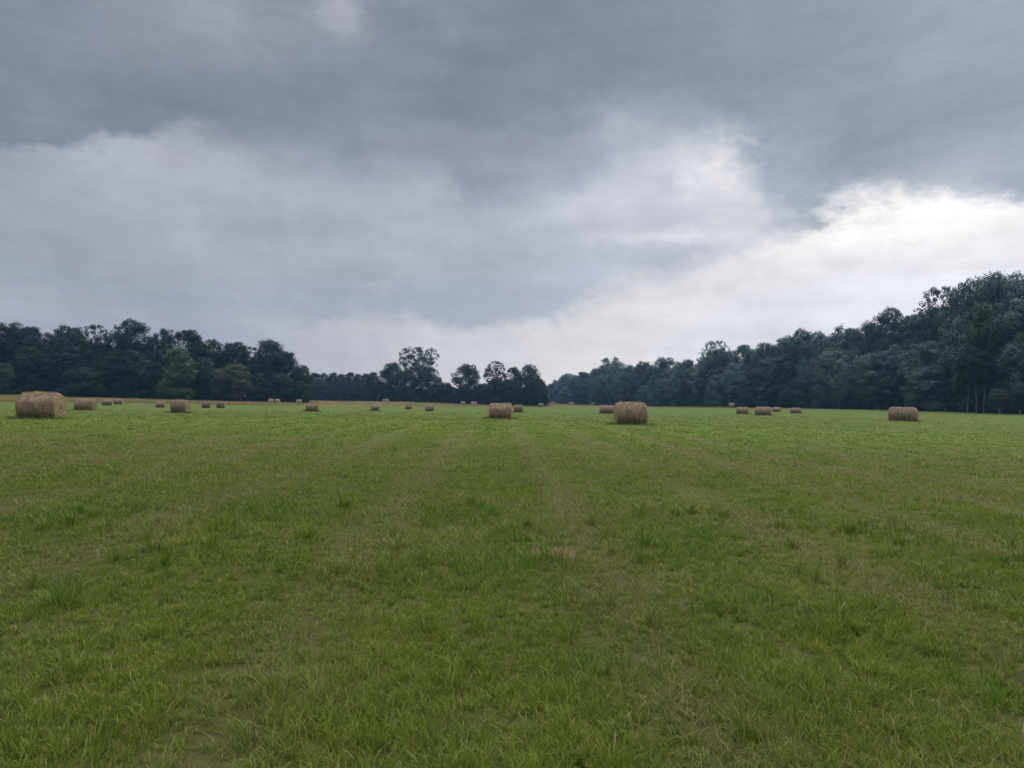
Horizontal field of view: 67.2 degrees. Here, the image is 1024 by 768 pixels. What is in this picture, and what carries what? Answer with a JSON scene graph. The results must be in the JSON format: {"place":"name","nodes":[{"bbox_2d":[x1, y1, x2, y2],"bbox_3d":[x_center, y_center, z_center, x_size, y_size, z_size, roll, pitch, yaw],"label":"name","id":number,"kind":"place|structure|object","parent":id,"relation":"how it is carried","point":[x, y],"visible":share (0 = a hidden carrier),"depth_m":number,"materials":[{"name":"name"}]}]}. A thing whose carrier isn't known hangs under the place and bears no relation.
{"place":"outdoors","nodes":[
{"label":"outdoors","id":0,"kind":"place"},
{"bbox_2d":[0,397,1023,767],"bbox_3d":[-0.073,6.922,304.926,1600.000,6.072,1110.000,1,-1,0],"label":"field","id":1,"kind":"structure","parent":0,"point":[824,415],"depth_m":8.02,"materials":[{"name":"green plant"}]},
{"bbox_2d":[0,322,23,362],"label":"tree","id":2,"kind":"object","parent":1,"relation":"on","point":[7,332],"visible":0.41,"depth_m":195.82,"materials":[{"name":"green plant"}]},
{"bbox_2d":[0,362,23,395],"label":"tree","id":3,"kind":"object","parent":1,"relation":"on","point":[7,377],"visible":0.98,"depth_m":184.43,"materials":[{"name":"green plant"}]},
{"bbox_2d":[0,325,44,375],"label":"tree","id":4,"kind":"object","parent":1,"relation":"on","point":[27,334],"visible":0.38,"depth_m":195.87,"materials":[{"name":"green plant"}]},
{"bbox_2d":[1,344,52,394],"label":"tree","id":5,"kind":"object","parent":1,"relation":"on","point":[31,354],"visible":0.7,"depth_m":189.30,"materials":[{"name":"green plant"}]},
{"bbox_2d":[15,390,66,418],"bbox_3d":[-24.643,1.149,40.334,2.066,1.654,1.730,1,-1,-4],"label":"hay bale","id":6,"kind":"object","parent":1,"relation":"on","point":[39,404],"visible":0.81,"depth_m":39.70,"materials":[{"name":"plant"}]},
{"bbox_2d":[31,332,63,371],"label":"tree","id":7,"kind":"object","parent":1,"relation":"on","point":[47,341],"visible":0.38,"depth_m":196.49,"materials":[{"name":"green plant"}]},
{"bbox_2d":[34,352,74,394],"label":"tree","id":8,"kind":"object","parent":1,"relation":"on","point":[46,364],"visible":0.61,"depth_m":189.50,"materials":[{"name":"green plant"}]},
{"bbox_2d":[40,323,98,372],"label":"tree","id":9,"kind":"object","parent":1,"relation":"on","point":[73,337],"visible":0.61,"depth_m":196.99,"materials":[{"name":"green plant"}]},
{"bbox_2d":[49,345,89,396],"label":"tree","id":10,"kind":"object","parent":1,"relation":"on","point":[68,354],"visible":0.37,"depth_m":192.79,"materials":[{"name":"green plant"}]},
{"bbox_2d":[51,367,113,397],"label":"tree","id":11,"kind":"object","parent":1,"relation":"on","point":[85,375],"visible":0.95,"depth_m":187.92,"materials":[{"name":"green plant"}]},
{"bbox_2d":[74,398,96,409],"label":"hay bale","id":12,"kind":"object","parent":1,"relation":"on","point":[85,403],"visible":0.82,"depth_m":87.43},
{"bbox_2d":[81,324,113,367],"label":"tree","id":13,"kind":"object","parent":1,"relation":"on","point":[101,347],"visible":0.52,"depth_m":203.46,"materials":[{"name":"green plant"}]},
{"bbox_2d":[87,351,131,397],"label":"tree","id":14,"kind":"object","parent":1,"relation":"on","point":[106,361],"visible":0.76,"depth_m":193.54,"materials":[{"name":"green plant"}]},
{"bbox_2d":[106,318,156,369],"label":"tree","id":15,"kind":"object","parent":1,"relation":"on","point":[122,342],"visible":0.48,"depth_m":200.98,"materials":[{"name":"green plant"}]},
{"bbox_2d":[111,348,155,398],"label":"tree","id":16,"kind":"object","parent":1,"relation":"on","point":[137,368],"visible":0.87,"depth_m":195.47,"materials":[{"name":"green plant"}]},
{"bbox_2d":[0,379,303,402],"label":"undergrowth","id":17,"kind":"object","parent":1,"relation":"on","point":[243,398],"visible":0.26,"depth_m":202.83,"materials":[{"name":"green plant"}]},
{"bbox_2d":[137,361,169,398],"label":"tree","id":18,"kind":"object","parent":1,"relation":"on","point":[155,366],"visible":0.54,"depth_m":197.56,"materials":[{"name":"green plant"}]},
{"bbox_2d":[146,327,179,374],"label":"tree","id":19,"kind":"object","parent":1,"relation":"on","point":[165,340],"visible":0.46,"depth_m":210.12,"materials":[{"name":"green plant"}]},
{"bbox_2d":[151,346,198,399],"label":"tree","id":20,"kind":"object","parent":1,"relation":"on","point":[181,372],"visible":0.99,"depth_m":197.25,"materials":[{"name":"green plant"}]},
{"bbox_2d":[170,399,189,411],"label":"hay bale","id":21,"kind":"object","parent":1,"relation":"on","point":[180,405],"visible":0.85,"depth_m":73.60},
{"bbox_2d":[162,329,207,386],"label":"tree","id":22,"kind":"object","parent":1,"relation":"on","point":[191,337],"visible":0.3,"depth_m":211.46,"materials":[{"name":"green plant"}]},
{"bbox_2d":[184,357,218,400],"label":"tree","id":23,"kind":"object","parent":1,"relation":"on","point":[204,377],"visible":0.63,"depth_m":202.59,"materials":[{"name":"green plant"}]},
{"bbox_2d":[195,338,224,380],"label":"tree","id":24,"kind":"object","parent":1,"relation":"on","point":[214,347],"visible":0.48,"depth_m":211.60,"materials":[{"name":"green plant"}]},
{"bbox_2d":[207,363,258,400],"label":"tree","id":25,"kind":"object","parent":1,"relation":"on","point":[235,378],"visible":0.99,"depth_m":201.36,"materials":[{"name":"green plant"}]},
{"bbox_2d":[214,341,253,385],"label":"tree","id":26,"kind":"object","parent":1,"relation":"on","point":[231,352],"visible":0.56,"depth_m":212.50,"materials":[{"name":"green plant"}]},
{"bbox_2d":[241,373,270,401],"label":"tree","id":27,"kind":"object","parent":1,"relation":"on","point":[256,377],"visible":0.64,"depth_m":210.25,"materials":[{"name":"green plant"}]},
{"bbox_2d":[248,338,290,401],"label":"tree","id":28,"kind":"object","parent":1,"relation":"on","point":[275,352],"visible":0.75,"depth_m":216.73,"materials":[{"name":"green plant"}]},
{"bbox_2d":[265,373,294,402],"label":"tree","id":29,"kind":"object","parent":1,"relation":"on","point":[287,386],"visible":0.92,"depth_m":210.77,"materials":[{"name":"green plant"}]},
{"bbox_2d":[269,350,298,399],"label":"tree","id":30,"kind":"object","parent":1,"relation":"on","point":[292,362],"visible":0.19,"depth_m":221.13,"materials":[{"name":"green plant"}]},
{"bbox_2d":[292,381,311,402],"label":"tree","id":31,"kind":"object","parent":1,"relation":"on","point":[298,385],"visible":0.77,"depth_m":214.20,"materials":[{"name":"green plant"}]},
{"bbox_2d":[290,365,315,402],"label":"tree","id":32,"kind":"object","parent":1,"relation":"on","point":[302,371],"visible":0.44,"depth_m":220.78,"materials":[{"name":"green plant"}]},
{"bbox_2d":[0,394,729,407],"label":"dry grass","id":33,"kind":"structure","parent":1,"relation":"on","point":[11,398],"depth_m":202.73,"materials":[{"name":"plant"}]},
{"bbox_2d":[360,372,379,400],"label":"tree","id":34,"kind":"object","parent":1,"relation":"on","point":[372,377],"visible":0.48,"depth_m":298.50,"materials":[{"name":"green plant"}]},
{"bbox_2d":[368,380,391,401],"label":"tree","id":35,"kind":"object","parent":1,"relation":"on","point":[380,386],"visible":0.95,"depth_m":286.31,"materials":[{"name":"green plant"}]},
{"bbox_2d":[374,361,407,401],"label":"tree","id":36,"kind":"object","parent":1,"relation":"on","point":[389,372],"visible":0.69,"depth_m":291.44,"materials":[{"name":"green plant"}]},
{"bbox_2d":[392,369,421,401],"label":"tree","id":37,"kind":"object","parent":1,"relation":"on","point":[405,388],"visible":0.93,"depth_m":290.00,"materials":[{"name":"green plant"}]},
{"bbox_2d":[398,346,439,380],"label":"tree","id":38,"kind":"object","parent":1,"relation":"on","point":[421,357],"visible":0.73,"depth_m":302.58,"materials":[{"name":"green plant"}]},
{"bbox_2d":[408,365,446,402],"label":"tree","id":39,"kind":"object","parent":1,"relation":"on","point":[427,376],"visible":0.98,"depth_m":288.52,"materials":[{"name":"green plant"}]},
{"bbox_2d":[361,389,541,405],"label":"undergrowth","id":40,"kind":"object","parent":1,"relation":"on","point":[367,394],"visible":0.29,"depth_m":292.38,"materials":[{"name":"green plant"}]},
{"bbox_2d":[5,409,921,424],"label":"grass","id":41,"kind":"structure","parent":1,"relation":"on","point":[64,417],"depth_m":57.48,"materials":[{"name":"green plant"}]},
{"bbox_2d":[452,385,476,404],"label":"tree","id":42,"kind":"object","parent":1,"relation":"on","point":[467,396],"visible":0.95,"depth_m":284.02,"materials":[{"name":"green plant"}]},
{"bbox_2d":[450,363,480,387],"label":"tree","id":43,"kind":"object","parent":1,"relation":"on","point":[468,371],"visible":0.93,"depth_m":290.51,"materials":[{"name":"green plant"}]},
{"bbox_2d":[483,361,507,388],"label":"tree","id":44,"kind":"object","parent":1,"relation":"on","point":[492,374],"visible":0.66,"depth_m":292.65,"materials":[{"name":"green plant"}]},
{"bbox_2d":[483,378,509,404],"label":"tree","id":45,"kind":"object","parent":1,"relation":"on","point":[495,391],"visible":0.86,"depth_m":284.87,"materials":[{"name":"green plant"}]},
{"bbox_2d":[489,402,511,417],"bbox_3d":[-0.867,2.081,58.226,1.756,1.403,1.566,1,-1,3],"label":"hay bale","id":46,"kind":"object","parent":1,"relation":"on","point":[500,410],"visible":0.84,"depth_m":57.61},
{"bbox_2d":[502,383,525,405],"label":"tree","id":47,"kind":"object","parent":1,"relation":"on","point":[512,390],"visible":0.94,"depth_m":281.55,"materials":[{"name":"green plant"}]},
{"bbox_2d":[515,364,544,405],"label":"tree","id":48,"kind":"object","parent":1,"relation":"on","point":[531,385],"visible":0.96,"depth_m":284.18,"materials":[{"name":"green plant"}]},
{"bbox_2d":[576,378,590,400],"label":"tree","id":49,"kind":"object","parent":1,"relation":"on","point":[581,392],"visible":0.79,"depth_m":373.80,"materials":[{"name":"green plant"}]},
{"bbox_2d":[592,374,610,404],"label":"tree","id":50,"kind":"object","parent":1,"relation":"on","point":[600,394],"visible":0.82,"depth_m":344.40,"materials":[{"name":"green plant"}]},
{"bbox_2d":[603,356,627,395],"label":"tree","id":51,"kind":"object","parent":1,"relation":"on","point":[613,370],"visible":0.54,"depth_m":335.45,"materials":[{"name":"green plant"}]},
{"bbox_2d":[613,401,647,424],"bbox_3d":[7.229,1.825,47.064,1.939,1.603,1.724,1,-1,-2],"label":"hay bale","id":52,"kind":"object","parent":1,"relation":"on","point":[628,412],"visible":0.81,"depth_m":46.37},
{"bbox_2d":[626,374,648,400],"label":"tree","id":53,"kind":"object","parent":1,"relation":"on","point":[635,381],"visible":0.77,"depth_m":303.18,"materials":[{"name":"green plant"}]},
{"bbox_2d":[633,361,651,386],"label":"tree","id":54,"kind":"object","parent":1,"relation":"on","point":[640,365],"visible":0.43,"depth_m":306.02,"materials":[{"name":"green plant"}]},
{"bbox_2d":[650,357,674,392],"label":"tree","id":55,"kind":"object","parent":1,"relation":"on","point":[665,364],"visible":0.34,"depth_m":285.38,"materials":[{"name":"green plant"}]},
{"bbox_2d":[662,373,682,400],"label":"tree","id":56,"kind":"object","parent":1,"relation":"on","point":[670,380],"visible":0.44,"depth_m":267.62,"materials":[{"name":"green plant"}]},
{"bbox_2d":[673,367,700,402],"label":"tree","id":57,"kind":"object","parent":1,"relation":"on","point":[680,387],"visible":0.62,"depth_m":258.07,"materials":[{"name":"green plant"}]},
{"bbox_2d":[686,367,710,405],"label":"tree","id":58,"kind":"object","parent":1,"relation":"on","point":[697,394],"visible":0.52,"depth_m":244.81,"materials":[{"name":"green plant"}]},
{"bbox_2d":[701,373,727,406],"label":"tree","id":59,"kind":"object","parent":1,"relation":"on","point":[712,395],"visible":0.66,"depth_m":234.13,"materials":[{"name":"green plant"}]},
{"bbox_2d":[696,340,735,377],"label":"tree","id":60,"kind":"object","parent":1,"relation":"on","point":[710,348],"visible":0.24,"depth_m":248.84,"materials":[{"name":"green plant"}]},
{"bbox_2d":[700,348,732,395],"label":"tree","id":61,"kind":"object","parent":1,"relation":"on","point":[716,361],"visible":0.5,"depth_m":241.21,"materials":[{"name":"green plant"}]},
{"bbox_2d":[701,367,731,401],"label":"tree","id":62,"kind":"object","parent":1,"relation":"on","point":[717,370],"visible":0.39,"depth_m":237.08,"materials":[{"name":"green plant"}]},
{"bbox_2d":[720,363,746,396],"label":"tree","id":63,"kind":"object","parent":1,"relation":"on","point":[734,372],"visible":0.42,"depth_m":228.22,"materials":[{"name":"green plant"}]},
{"bbox_2d":[725,375,745,406],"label":"tree","id":64,"kind":"object","parent":1,"relation":"on","point":[735,387],"visible":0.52,"depth_m":224.63,"materials":[{"name":"green plant"}]},
{"bbox_2d":[728,344,755,380],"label":"tree","id":65,"kind":"object","parent":1,"relation":"on","point":[744,349],"visible":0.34,"depth_m":230.22,"materials":[{"name":"green plant"}]},
{"bbox_2d":[739,382,760,406],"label":"tree","id":66,"kind":"object","parent":1,"relation":"on","point":[748,393],"visible":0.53,"depth_m":213.32,"materials":[{"name":"green plant"}]},
{"bbox_2d":[738,366,768,401],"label":"tree","id":67,"kind":"object","parent":1,"relation":"on","point":[746,382],"visible":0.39,"depth_m":216.22,"materials":[{"name":"green plant"}]},
{"bbox_2d":[748,342,778,386],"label":"tree","id":68,"kind":"object","parent":1,"relation":"on","point":[760,352],"visible":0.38,"depth_m":215.70,"materials":[{"name":"green plant"}]},
{"bbox_2d":[754,380,776,407],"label":"tree","id":69,"kind":"object","parent":1,"relation":"on","point":[761,396],"visible":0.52,"depth_m":205.16,"materials":[{"name":"green plant"}]},
{"bbox_2d":[752,357,782,395],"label":"tree","id":70,"kind":"object","parent":1,"relation":"on","point":[761,379],"visible":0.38,"depth_m":208.19,"materials":[{"name":"green plant"}]},
{"bbox_2d":[764,354,798,406],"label":"tree","id":71,"kind":"object","parent":1,"relation":"on","point":[781,367],"visible":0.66,"depth_m":198.29,"materials":[{"name":"green plant"}]},
{"bbox_2d":[770,336,798,368],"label":"tree","id":72,"kind":"object","parent":1,"relation":"on","point":[780,345],"visible":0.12,"depth_m":212.75,"materials":[{"name":"green plant"}]},
{"bbox_2d":[546,381,1023,412],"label":"undergrowth","id":73,"kind":"object","parent":1,"relation":"on","point":[953,398],"visible":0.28,"depth_m":170.95,"materials":[{"name":"green plant"}]},
{"bbox_2d":[774,380,804,407],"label":"tree","id":74,"kind":"object","parent":1,"relation":"on","point":[782,397],"visible":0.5,"depth_m":194.91,"materials":[{"name":"green plant"}]},
{"bbox_2d":[783,328,818,384],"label":"tree","id":75,"kind":"object","parent":1,"relation":"on","point":[795,346],"visible":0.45,"depth_m":197.25,"materials":[{"name":"green plant"}]},
{"bbox_2d":[788,355,821,407],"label":"tree","id":76,"kind":"object","parent":1,"relation":"on","point":[806,378],"visible":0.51,"depth_m":190.80,"materials":[{"name":"green plant"}]},
{"bbox_2d":[799,331,828,391],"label":"tree","id":77,"kind":"object","parent":1,"relation":"on","point":[818,338],"visible":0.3,"depth_m":194.17,"materials":[{"name":"green plant"}]},
{"bbox_2d":[808,367,836,407],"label":"tree","id":78,"kind":"object","parent":1,"relation":"on","point":[819,388],"visible":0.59,"depth_m":179.84,"materials":[{"name":"green plant"}]},
{"bbox_2d":[812,349,846,406],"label":"tree","id":79,"kind":"object","parent":1,"relation":"on","point":[828,359],"visible":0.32,"depth_m":180.28,"materials":[{"name":"green plant"}]},
{"bbox_2d":[821,324,855,371],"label":"tree","id":80,"kind":"object","parent":1,"relation":"on","point":[840,336],"visible":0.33,"depth_m":184.33,"materials":[{"name":"green plant"}]},
{"bbox_2d":[829,364,868,408],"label":"tree","id":81,"kind":"object","parent":1,"relation":"on","point":[850,388],"visible":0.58,"depth_m":171.00,"materials":[{"name":"green plant"}]},
{"bbox_2d":[823,349,875,408],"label":"tree","id":82,"kind":"object","parent":1,"relation":"on","point":[845,360],"visible":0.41,"depth_m":172.75,"materials":[{"name":"green plant"}]},
{"bbox_2d":[844,319,885,369],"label":"tree","id":83,"kind":"object","parent":1,"relation":"on","point":[860,339],"visible":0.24,"depth_m":173.72,"materials":[{"name":"green plant"}]},
{"bbox_2d":[852,370,892,409],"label":"tree","id":84,"kind":"object","parent":1,"relation":"on","point":[867,400],"visible":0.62,"depth_m":163.51,"materials":[{"name":"green plant"}]},
{"bbox_2d":[851,350,898,399],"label":"tree","id":85,"kind":"object","parent":1,"relation":"on","point":[869,362],"visible":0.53,"depth_m":164.75,"materials":[{"name":"green plant"}]},
{"bbox_2d":[866,305,912,373],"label":"tree","id":86,"kind":"object","parent":1,"relation":"on","point":[882,344],"visible":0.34,"depth_m":167.64,"materials":[{"name":"green plant"}]},
{"bbox_2d":[888,406,917,421],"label":"hay bale","id":87,"kind":"object","parent":1,"relation":"on","point":[903,413],"visible":0.82,"depth_m":74.97},
{"bbox_2d":[875,343,934,406],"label":"tree","id":88,"kind":"object","parent":1,"relation":"on","point":[892,357],"visible":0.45,"depth_m":158.42,"materials":[{"name":"green plant"}]},
{"bbox_2d":[889,313,931,372],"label":"tree","id":89,"kind":"object","parent":1,"relation":"on","point":[911,321],"visible":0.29,"depth_m":160.89,"materials":[{"name":"green plant"}]},
{"bbox_2d":[894,339,952,399],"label":"tree","id":90,"kind":"object","parent":1,"relation":"on","point":[922,352],"visible":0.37,"depth_m":151.12,"materials":[{"name":"green plant"}]},
{"bbox_2d":[898,364,952,410],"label":"tree","id":91,"kind":"object","parent":1,"relation":"on","point":[927,385],"visible":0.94,"depth_m":146.60,"materials":[{"name":"green plant"}]},
{"bbox_2d":[910,285,958,355],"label":"tree","id":92,"kind":"object","parent":1,"relation":"on","point":[936,292],"visible":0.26,"depth_m":158.37,"materials":[{"name":"green plant"}]},
{"bbox_2d":[918,315,980,410],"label":"tree","id":93,"kind":"object","parent":1,"relation":"on","point":[947,339],"visible":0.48,"depth_m":145.41,"materials":[{"name":"green plant"}]},
{"bbox_2d":[928,278,998,388],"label":"tree","id":94,"kind":"object","parent":1,"relation":"on","point":[942,318],"visible":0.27,"depth_m":146.61,"materials":[{"name":"green plant"}]},
{"bbox_2d":[955,353,974,412],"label":"tree","id":95,"kind":"object","parent":1,"relation":"on","point":[963,364],"visible":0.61,"depth_m":134.25,"materials":[{"name":"green plant"}]},
{"bbox_2d":[964,345,982,412],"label":"tree","id":96,"kind":"object","parent":1,"relation":"on","point":[973,352],"visible":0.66,"depth_m":132.34,"materials":[{"name":"green plant"}]},
{"bbox_2d":[942,332,1012,393],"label":"tree","id":97,"kind":"object","parent":1,"relation":"on","point":[953,355],"visible":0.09,"depth_m":140.20,"materials":[{"name":"green plant"}]},
{"bbox_2d":[951,301,1005,411],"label":"tree","id":98,"kind":"object","parent":1,"relation":"on","point":[982,314],"visible":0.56,"depth_m":135.15,"materials":[{"name":"green plant"}]},
{"bbox_2d":[946,270,1013,355],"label":"tree","id":99,"kind":"object","parent":1,"relation":"on","point":[986,293],"visible":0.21,"depth_m":144.21,"materials":[{"name":"green plant"}]},
{"bbox_2d":[971,350,996,412],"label":"tree","id":100,"kind":"object","parent":1,"relation":"on","point":[985,362],"visible":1,"depth_m":130.34,"materials":[{"name":"green plant"}]},
{"bbox_2d":[980,339,1023,413],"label":"tree","id":101,"kind":"object","parent":1,"relation":"on","point":[1003,386],"visible":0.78,"depth_m":127.88,"materials":[{"name":"green plant"}]},
{"bbox_2d":[981,269,1022,326],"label":"tree","id":102,"kind":"object","parent":1,"relation":"on","point":[1016,275],"visible":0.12,"depth_m":144.17,"materials":[{"name":"green plant"}]},
{"bbox_2d":[983,297,1023,388],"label":"tree","id":103,"kind":"object","parent":1,"relation":"on","point":[1012,320],"visible":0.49,"depth_m":131.52,"materials":[{"name":"green plant"}]},
{"bbox_2d":[994,276,1023,381],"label":"tree","id":104,"kind":"object","parent":1,"relation":"on","point":[1018,288],"visible":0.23,"depth_m":138.19,"materials":[{"name":"green plant"}]},
{"bbox_2d":[1007,331,1023,413],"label":"tree","id":105,"kind":"object","parent":1,"relation":"on","point":[1020,338],"visible":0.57,"depth_m":127.69,"materials":[{"name":"green plant"}]},
{"bbox_2d":[0,0,1023,395],"label":"sky","id":106,"kind":"structure","parent":0,"point":[557,187],"materials":[{"name":"grey"}]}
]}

